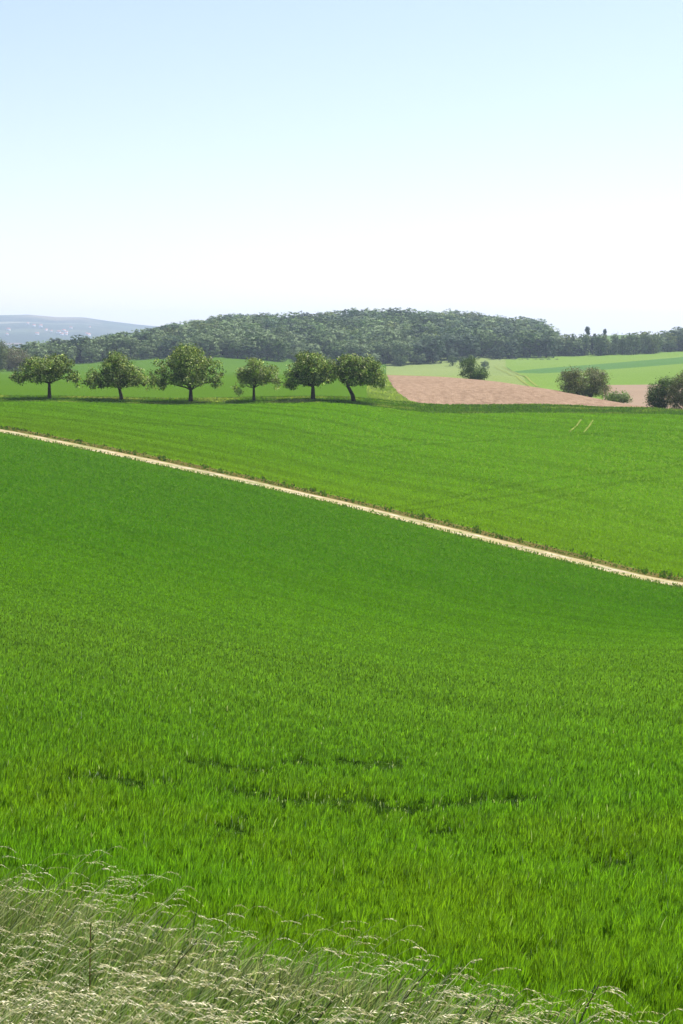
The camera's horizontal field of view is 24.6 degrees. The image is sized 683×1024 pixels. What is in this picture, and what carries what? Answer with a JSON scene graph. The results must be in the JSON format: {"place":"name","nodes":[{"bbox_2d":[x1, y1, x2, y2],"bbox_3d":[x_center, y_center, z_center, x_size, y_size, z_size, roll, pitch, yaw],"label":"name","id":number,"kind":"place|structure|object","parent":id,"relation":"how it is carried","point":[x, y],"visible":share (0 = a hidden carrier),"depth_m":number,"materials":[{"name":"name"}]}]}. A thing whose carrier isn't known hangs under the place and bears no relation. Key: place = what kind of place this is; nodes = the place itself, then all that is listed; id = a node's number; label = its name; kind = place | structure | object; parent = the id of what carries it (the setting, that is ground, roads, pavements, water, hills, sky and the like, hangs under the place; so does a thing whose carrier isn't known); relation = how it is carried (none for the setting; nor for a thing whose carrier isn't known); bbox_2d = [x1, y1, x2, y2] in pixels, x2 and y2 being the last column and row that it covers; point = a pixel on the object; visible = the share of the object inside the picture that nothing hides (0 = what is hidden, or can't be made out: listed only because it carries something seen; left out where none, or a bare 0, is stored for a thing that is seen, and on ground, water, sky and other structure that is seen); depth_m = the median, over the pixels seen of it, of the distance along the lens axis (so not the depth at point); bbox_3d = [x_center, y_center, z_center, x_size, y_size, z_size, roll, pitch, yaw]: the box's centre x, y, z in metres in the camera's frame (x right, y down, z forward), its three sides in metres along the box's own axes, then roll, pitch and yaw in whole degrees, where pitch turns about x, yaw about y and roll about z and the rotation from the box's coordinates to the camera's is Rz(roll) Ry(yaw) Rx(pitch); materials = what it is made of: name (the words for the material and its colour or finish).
{"place":"outdoors","nodes":[
{"label":"outdoors","id":0,"kind":"place"},
{"bbox_2d":[0,315,158,348],"bbox_3d":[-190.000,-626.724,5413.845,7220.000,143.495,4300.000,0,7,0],"label":"hills","id":1,"kind":"structure","parent":0,"point":[21,332],"depth_m":5314.16,"materials":[{"name":"blue"}]},
{"bbox_2d":[0,351,385,397],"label":"green field","id":2,"kind":"structure","parent":0,"point":[8,386],"depth_m":221.41,"materials":[{"name":"green plant"}]},
{"bbox_2d":[0,339,9,371],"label":"deciduous tree","id":3,"kind":"object","parent":2,"relation":"on","point":[3,347],"visible":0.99,"depth_m":537.20,"materials":[{"name":"green plant"}]},
{"bbox_2d":[1,347,30,371],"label":"deciduous tree","id":4,"kind":"object","parent":2,"relation":"on","point":[14,361],"visible":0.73,"depth_m":554.95,"materials":[{"name":"green plant"}]},
{"bbox_2d":[10,344,31,353],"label":"deciduous tree","id":5,"kind":"object","parent":2,"relation":"on","point":[25,348],"visible":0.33,"depth_m":712.79,"materials":[{"name":"green plant"}]},
{"bbox_2d":[19,341,40,353],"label":"willow tree","id":6,"kind":"object","parent":2,"relation":"on","point":[34,345],"visible":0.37,"depth_m":718.09,"materials":[{"name":"green plant"}]},
{"bbox_2d":[27,347,48,360],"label":"willow tree","id":7,"kind":"object","parent":2,"relation":"on","point":[42,353],"visible":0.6,"depth_m":689.13,"materials":[{"name":"green plant"}]},
{"bbox_2d":[50,343,75,360],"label":"willow tree","id":8,"kind":"object","parent":2,"relation":"on","point":[57,350],"visible":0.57,"depth_m":693.21,"materials":[{"name":"green plant"}]},
{"bbox_2d":[59,347,76,363],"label":"willow tree","id":9,"kind":"object","parent":2,"relation":"on","point":[70,354],"visible":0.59,"depth_m":690.53,"materials":[{"name":"green plant"}]},
{"bbox_2d":[68,334,89,362],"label":"deciduous tree","id":10,"kind":"object","parent":2,"relation":"on","point":[76,341],"visible":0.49,"depth_m":711.72,"materials":[{"name":"green plant"}]},
{"bbox_2d":[77,336,104,362],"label":"willow tree","id":11,"kind":"object","parent":2,"relation":"on","point":[91,343],"visible":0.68,"depth_m":705.98,"materials":[{"name":"green plant"}]},
{"bbox_2d":[81,346,101,363],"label":"willow tree","id":12,"kind":"object","parent":2,"relation":"on","point":[91,354],"visible":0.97,"depth_m":686.60,"materials":[{"name":"green plant"}]},
{"bbox_2d":[92,336,110,360],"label":"willow tree","id":13,"kind":"object","parent":2,"relation":"on","point":[101,341],"visible":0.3,"depth_m":721.26,"materials":[{"name":"green plant"}]},
{"bbox_2d":[103,334,127,356],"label":"willow tree","id":14,"kind":"object","parent":2,"relation":"on","point":[117,342],"visible":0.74,"depth_m":699.43,"materials":[{"name":"green plant"}]},
{"bbox_2d":[118,336,140,359],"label":"willow tree","id":15,"kind":"object","parent":2,"relation":"on","point":[130,343],"visible":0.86,"depth_m":698.18,"materials":[{"name":"green plant"}]},
{"bbox_2d":[129,332,154,357],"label":"deciduous tree","id":16,"kind":"object","parent":2,"relation":"on","point":[143,336],"visible":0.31,"depth_m":722.04,"materials":[{"name":"green plant"}]},
{"bbox_2d":[138,346,153,359],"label":"willow tree","id":17,"kind":"object","parent":2,"relation":"on","point":[146,351],"visible":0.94,"depth_m":687.32,"materials":[{"name":"green plant"}]},
{"bbox_2d":[140,337,161,358],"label":"willow tree","id":18,"kind":"object","parent":2,"relation":"on","point":[147,343],"visible":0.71,"depth_m":694.22,"materials":[{"name":"green plant"}]},
{"bbox_2d":[156,342,175,358],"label":"deciduous tree","id":19,"kind":"object","parent":2,"relation":"on","point":[165,347],"visible":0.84,"depth_m":684.97,"materials":[{"name":"green plant"}]},
{"bbox_2d":[162,335,182,354],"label":"deciduous tree","id":20,"kind":"object","parent":2,"relation":"on","point":[173,341],"visible":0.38,"depth_m":697.96,"materials":[{"name":"green plant"}]},
{"bbox_2d":[175,334,197,354],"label":"willow tree","id":21,"kind":"object","parent":2,"relation":"on","point":[189,340],"visible":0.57,"depth_m":689.37,"materials":[{"name":"green plant"}]},
{"bbox_2d":[190,324,217,349],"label":"willow tree","id":22,"kind":"object","parent":2,"relation":"on","point":[199,331],"visible":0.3,"depth_m":737.54,"materials":[{"name":"green plant"}]},
{"bbox_2d":[197,335,221,357],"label":"willow tree","id":23,"kind":"object","parent":2,"relation":"on","point":[210,343],"visible":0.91,"depth_m":688.48,"materials":[{"name":"green plant"}]},
{"bbox_2d":[211,330,232,354],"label":"willow tree","id":24,"kind":"object","parent":2,"relation":"on","point":[217,335],"visible":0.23,"depth_m":715.62,"materials":[{"name":"green plant"}]},
{"bbox_2d":[216,332,240,355],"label":"willow tree","id":25,"kind":"object","parent":2,"relation":"on","point":[221,344],"visible":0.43,"depth_m":702.19,"materials":[{"name":"green plant"}]},
{"bbox_2d":[222,337,240,356],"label":"willow tree","id":26,"kind":"object","parent":2,"relation":"on","point":[233,340],"visible":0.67,"depth_m":697.02,"materials":[{"name":"green plant"}]},
{"bbox_2d":[227,342,247,358],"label":"deciduous tree","id":27,"kind":"object","parent":2,"relation":"on","point":[235,348],"visible":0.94,"depth_m":689.06,"materials":[{"name":"green plant"}]},
{"bbox_2d":[236,337,262,358],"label":"willow tree","id":28,"kind":"object","parent":2,"relation":"on","point":[253,349],"visible":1,"depth_m":689.00,"materials":[{"name":"green plant"}]},
{"bbox_2d":[239,332,266,358],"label":"deciduous tree","id":29,"kind":"object","parent":2,"relation":"on","point":[261,340],"visible":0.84,"depth_m":692.40,"materials":[{"name":"green plant"}]},
{"bbox_2d":[256,334,279,359],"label":"willow tree","id":30,"kind":"object","parent":2,"relation":"on","point":[272,338],"visible":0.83,"depth_m":693.33,"materials":[{"name":"green plant"}]},
{"bbox_2d":[267,338,290,361],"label":"deciduous tree","id":31,"kind":"object","parent":2,"relation":"on","point":[280,346],"visible":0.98,"depth_m":690.55,"materials":[{"name":"green plant"}]},
{"bbox_2d":[283,337,304,357],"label":"willow tree","id":32,"kind":"object","parent":2,"relation":"on","point":[293,344],"visible":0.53,"depth_m":722.58,"materials":[{"name":"green plant"}]},
{"bbox_2d":[302,344,323,359],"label":"willow tree","id":33,"kind":"object","parent":2,"relation":"on","point":[316,348],"visible":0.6,"depth_m":694.00,"materials":[{"name":"green plant"}]},
{"bbox_2d":[307,334,327,355],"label":"deciduous tree","id":34,"kind":"object","parent":2,"relation":"on","point":[318,340],"visible":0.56,"depth_m":732.00,"materials":[{"name":"green plant"}]},
{"bbox_2d":[322,337,342,355],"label":"willow tree","id":35,"kind":"object","parent":2,"relation":"on","point":[327,342],"visible":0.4,"depth_m":723.96,"materials":[{"name":"green plant"}]},
{"bbox_2d":[319,329,349,343],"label":"willow tree","id":36,"kind":"object","parent":2,"relation":"on","point":[337,334],"visible":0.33,"depth_m":745.93,"materials":[{"name":"green plant"}]},
{"bbox_2d":[324,341,349,364],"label":"deciduous tree","id":37,"kind":"object","parent":2,"relation":"on","point":[337,352],"visible":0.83,"depth_m":693.36,"materials":[{"name":"green plant"}]},
{"bbox_2d":[346,343,367,357],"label":"willow tree","id":38,"kind":"object","parent":2,"relation":"on","point":[356,349],"visible":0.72,"depth_m":698.29,"materials":[{"name":"green plant"}]},
{"bbox_2d":[345,335,375,357],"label":"willow tree","id":39,"kind":"object","parent":2,"relation":"on","point":[359,341],"visible":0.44,"depth_m":707.11,"materials":[{"name":"green plant"}]},
{"bbox_2d":[372,343,392,363],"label":"willow tree","id":40,"kind":"object","parent":2,"relation":"on","point":[384,349],"visible":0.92,"depth_m":713.05,"materials":[{"name":"green plant"}]},
{"bbox_2d":[366,374,424,405],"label":"rough grass","id":41,"kind":"structure","parent":2,"relation":"on","point":[390,392],"depth_m":197.72,"materials":[{"name":"green plant"}]},
{"bbox_2d":[0,610,680,958],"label":"wheat field","id":42,"kind":"structure","parent":0,"point":[202,763],"depth_m":34.80,"materials":[{"name":"green plant"}]},
{"bbox_2d":[0,686,682,1023],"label":"young wheat","id":43,"kind":"object","parent":42,"relation":"on","point":[508,898],"visible":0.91,"depth_m":18.74,"materials":[{"name":"green plant"}]},
{"bbox_2d":[0,846,682,1023],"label":"wild grass","id":44,"kind":"structure","parent":0,"point":[369,1004],"depth_m":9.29,"materials":[{"name":"plant"}]},
{"bbox_2d":[0,432,682,734],"bbox_3d":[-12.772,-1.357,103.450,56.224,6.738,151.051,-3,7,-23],"label":"young wheat","id":45,"kind":"object","parent":0,"point":[141,686],"visible":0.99,"depth_m":52.80,"materials":[{"name":"green plant"}]},
{"bbox_2d":[0,429,682,586],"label":"farm track","id":46,"kind":"structure","parent":0,"point":[514,545],"depth_m":102.88,"materials":[{"name":"beige gravel"}]},
{"bbox_2d":[0,0,682,337],"label":"sky","id":47,"kind":"structure","parent":0,"point":[162,162],"materials":[{"name":"blue"}]},
{"bbox_2d":[0,401,682,577],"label":"wheat field","id":48,"kind":"structure","parent":0,"point":[621,473],"depth_m":130.71,"materials":[{"name":"green plant"}]},
{"bbox_2d":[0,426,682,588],"bbox_3d":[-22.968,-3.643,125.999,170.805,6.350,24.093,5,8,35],"label":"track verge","id":49,"kind":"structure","parent":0,"point":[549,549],"depth_m":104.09,"materials":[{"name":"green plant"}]},
{"bbox_2d":[115,398,614,413],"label":"meadow strip","id":50,"kind":"object","parent":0,"point":[417,410],"visible":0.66,"depth_m":175.94,"materials":[{"name":"green plant"}]},
{"bbox_2d":[8,352,82,397],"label":"fruit tree","id":51,"kind":"object","parent":50,"relation":"on","point":[54,368],"visible":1,"depth_m":176.30,"materials":[{"name":"green plant"}]},
{"bbox_2d":[80,350,153,399],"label":"fruit tree","id":52,"kind":"object","parent":50,"relation":"on","point":[120,372],"visible":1,"depth_m":175.86,"materials":[{"name":"green plant"}]},
{"bbox_2d":[146,342,225,400],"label":"fruit tree","id":53,"kind":"object","parent":50,"relation":"on","point":[187,365],"visible":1,"depth_m":175.98,"materials":[{"name":"green plant"}]},
{"bbox_2d":[230,356,282,400],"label":"fruit tree","id":54,"kind":"object","parent":50,"relation":"on","point":[254,373],"visible":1,"depth_m":176.51,"materials":[{"name":"green plant"}]},
{"bbox_2d":[283,350,343,398],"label":"fruit tree","id":55,"kind":"object","parent":50,"relation":"on","point":[310,369],"visible":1,"depth_m":175.89,"materials":[{"name":"green plant"}]},
{"bbox_2d":[0,395,682,414],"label":"meadow grass","id":56,"kind":"structure","parent":50,"relation":"on","point":[502,408],"depth_m":179.12,"materials":[{"name":"green plant"}]},
{"bbox_2d":[332,351,386,400],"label":"fruit tree","id":57,"kind":"object","parent":50,"relation":"on","point":[356,372],"visible":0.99,"depth_m":176.12,"materials":[{"name":"green plant"}]},
{"bbox_2d":[386,356,505,382],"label":"fallow field","id":58,"kind":"structure","parent":0,"point":[443,369],"depth_m":674.26,"materials":[{"name":"green plant"}]},
{"bbox_2d":[370,338,396,361],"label":"deciduous tree","id":59,"kind":"object","parent":58,"relation":"on","point":[385,340],"visible":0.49,"depth_m":721.79,"materials":[{"name":"green plant"}]},
{"bbox_2d":[380,331,404,358],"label":"willow tree","id":60,"kind":"object","parent":58,"relation":"on","point":[393,339],"visible":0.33,"depth_m":727.58,"materials":[{"name":"green plant"}]},
{"bbox_2d":[390,341,413,364],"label":"willow tree","id":61,"kind":"object","parent":58,"relation":"on","point":[402,350],"visible":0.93,"depth_m":705.78,"materials":[{"name":"green plant"}]},
{"bbox_2d":[410,353,425,364],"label":"willow tree","id":62,"kind":"object","parent":58,"relation":"on","point":[418,358],"visible":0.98,"depth_m":708.34,"materials":[{"name":"green plant"}]},
{"bbox_2d":[406,341,431,362],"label":"deciduous tree","id":63,"kind":"object","parent":58,"relation":"on","point":[420,347],"visible":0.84,"depth_m":712.16,"materials":[{"name":"green plant"}]},
{"bbox_2d":[421,338,445,362],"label":"deciduous tree","id":64,"kind":"object","parent":58,"relation":"on","point":[433,345],"visible":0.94,"depth_m":714.63,"materials":[{"name":"green plant"}]},
{"bbox_2d":[420,335,446,358],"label":"deciduous tree","id":65,"kind":"object","parent":58,"relation":"on","point":[425,338],"visible":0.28,"depth_m":730.55,"materials":[{"name":"green plant"}]},
{"bbox_2d":[442,334,466,358],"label":"deciduous tree","id":66,"kind":"object","parent":58,"relation":"on","point":[454,340],"visible":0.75,"depth_m":737.27,"materials":[{"name":"green plant"}]},
{"bbox_2d":[456,332,481,356],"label":"deciduous tree","id":67,"kind":"object","parent":58,"relation":"on","point":[470,336],"visible":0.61,"depth_m":740.99,"materials":[{"name":"green plant"}]},
{"bbox_2d":[459,339,481,358],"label":"deciduous tree","id":68,"kind":"object","parent":58,"relation":"on","point":[470,345],"visible":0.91,"depth_m":733.27,"materials":[{"name":"green plant"}]},
{"bbox_2d":[456,355,489,379],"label":"bush","id":69,"kind":"object","parent":58,"relation":"on","point":[474,371],"visible":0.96,"depth_m":296.43,"materials":[{"name":"green plant"}]},
{"bbox_2d":[483,332,510,357],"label":"deciduous tree","id":70,"kind":"object","parent":58,"relation":"on","point":[497,342],"visible":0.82,"depth_m":749.11,"materials":[{"name":"green plant"}]},
{"bbox_2d":[490,347,504,358],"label":"deciduous tree","id":71,"kind":"object","parent":58,"relation":"on","point":[497,351],"visible":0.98,"depth_m":737.86,"materials":[{"name":"green plant"}]},
{"bbox_2d":[505,367,527,385],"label":"fallow field","id":72,"kind":"structure","parent":0,"point":[511,379],"depth_m":403.95,"materials":[{"name":"green plant"}]},
{"bbox_2d":[387,375,646,407],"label":"ploughed field","id":73,"kind":"structure","parent":0,"point":[435,390],"depth_m":208.92,"materials":[{"name":"soil"}]},
{"bbox_2d":[366,335,671,580],"bbox_3d":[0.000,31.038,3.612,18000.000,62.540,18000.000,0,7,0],"label":"ground","id":74,"kind":"structure","parent":0,"point":[610,336],"depth_m":1040.40,"materials":[{"name":"soil"}]},
{"bbox_2d":[5,307,682,355],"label":"woodland","id":75,"kind":"object","parent":74,"relation":"on","point":[356,323],"visible":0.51,"depth_m":849.15,"materials":[{"name":"green plant"}]},
{"bbox_2d":[380,328,403,339],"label":"willow tree","id":76,"kind":"object","parent":74,"relation":"on","point":[385,333],"visible":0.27,"depth_m":752.97,"materials":[{"name":"green plant"}]},
{"bbox_2d":[506,351,682,370],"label":"distant field","id":77,"kind":"structure","parent":0,"point":[518,364],"depth_m":713.83,"materials":[{"name":"green plant"}]},
{"bbox_2d":[501,339,521,357],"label":"deciduous tree","id":78,"kind":"object","parent":77,"relation":"on","point":[515,343],"visible":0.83,"depth_m":744.85,"materials":[{"name":"green plant"}]},
{"bbox_2d":[504,345,520,358],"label":"deciduous tree","id":79,"kind":"object","parent":77,"relation":"on","point":[511,349],"visible":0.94,"depth_m":740.05,"materials":[{"name":"green plant"}]},
{"bbox_2d":[516,329,544,356],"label":"deciduous tree","id":80,"kind":"object","parent":77,"relation":"on","point":[529,340],"visible":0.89,"depth_m":755.23,"materials":[{"name":"green plant"}]},
{"bbox_2d":[536,335,558,357],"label":"deciduous tree","id":81,"kind":"object","parent":77,"relation":"on","point":[547,342],"visible":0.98,"depth_m":753.92,"materials":[{"name":"green plant"}]},
{"bbox_2d":[549,336,565,355],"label":"willow tree","id":82,"kind":"object","parent":77,"relation":"on","point":[558,343],"visible":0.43,"depth_m":772.97,"materials":[{"name":"green plant"}]},
{"bbox_2d":[563,335,584,355],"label":"willow tree","id":83,"kind":"object","parent":77,"relation":"on","point":[574,344],"visible":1,"depth_m":774.40,"materials":[{"name":"green plant"}]},
{"bbox_2d":[580,334,590,355],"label":"willow tree","id":84,"kind":"object","parent":77,"relation":"on","point":[586,340],"visible":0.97,"depth_m":778.87,"materials":[{"name":"green plant"}]},
{"bbox_2d":[592,333,608,355],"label":"deciduous tree","id":85,"kind":"object","parent":77,"relation":"on","point":[601,341],"visible":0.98,"depth_m":773.08,"materials":[{"name":"green plant"}]},
{"bbox_2d":[618,335,627,354],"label":"willow tree","id":86,"kind":"object","parent":77,"relation":"on","point":[623,342],"visible":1,"depth_m":778.85,"materials":[{"name":"green plant"}]},
{"bbox_2d":[626,333,641,354],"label":"willow tree","id":87,"kind":"object","parent":77,"relation":"on","point":[635,341],"visible":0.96,"depth_m":774.10,"materials":[{"name":"green plant"}]},
{"bbox_2d":[639,332,652,353],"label":"willow tree","id":88,"kind":"object","parent":77,"relation":"on","point":[646,337],"visible":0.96,"depth_m":780.56,"materials":[{"name":"green plant"}]},
{"bbox_2d":[648,338,659,353],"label":"deciduous tree","id":89,"kind":"object","parent":77,"relation":"on","point":[653,346],"visible":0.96,"depth_m":777.99,"materials":[{"name":"green plant"}]},
{"bbox_2d":[663,333,681,351],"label":"deciduous tree","id":90,"kind":"object","parent":77,"relation":"on","point":[671,337],"visible":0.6,"depth_m":816.79,"materials":[{"name":"green plant"}]},
{"bbox_2d":[511,357,682,398],"bbox_3d":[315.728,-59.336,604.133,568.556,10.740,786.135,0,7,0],"label":"distant field","id":91,"kind":"structure","parent":0,"point":[646,363],"depth_m":585.03,"materials":[{"name":"green plant"}]},
{"bbox_2d":[555,365,611,396],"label":"bush","id":92,"kind":"object","parent":91,"relation":"on","point":[595,380],"visible":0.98,"depth_m":227.07,"materials":[{"name":"green plant"}]},
{"bbox_2d":[603,384,682,408],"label":"distant ploughed field","id":93,"kind":"structure","parent":0,"point":[637,393],"depth_m":340.82,"materials":[{"name":"soil"}]},
{"bbox_2d":[598,388,632,402],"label":"bush","id":94,"kind":"object","parent":93,"relation":"on","point":[614,396],"visible":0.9,"depth_m":213.07,"materials":[{"name":"green plant"}]},
{"bbox_2d":[644,372,680,407],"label":"bush","id":95,"kind":"object","parent":93,"relation":"on","point":[656,396],"visible":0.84,"depth_m":196.11,"materials":[{"name":"green plant"}]},
{"bbox_2d":[663,370,682,408],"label":"bush","id":96,"kind":"object","parent":93,"relation":"on","point":[677,399],"visible":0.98,"depth_m":193.16,"materials":[{"name":"green plant"}]},
{"bbox_2d":[604,363,682,384],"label":"distant field","id":97,"kind":"structure","parent":0,"point":[647,375],"depth_m":469.18,"materials":[{"name":"green plant"}]},
{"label":"bank","id":98,"kind":"structure","parent":0,"visible":0},
{"bbox_2d":[83,919,96,1010],"bbox_3d":[-1.381,2.603,8.554,0.100,0.789,0.120,0,7,0],"label":"leafy weed","id":99,"kind":"object","parent":98,"relation":"on","point":[90,961],"visible":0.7,"depth_m":8.54,"materials":[{"name":"green plant"}]},
{"bbox_2d":[389,961,434,1021],"bbox_3d":[0.341,2.675,8.343,0.310,0.612,0.072,0,7,0],"label":"weed stem","id":100,"kind":"object","parent":98,"relation":"on","point":[411,990],"visible":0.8,"depth_m":8.32,"materials":[{"name":"green plant"}]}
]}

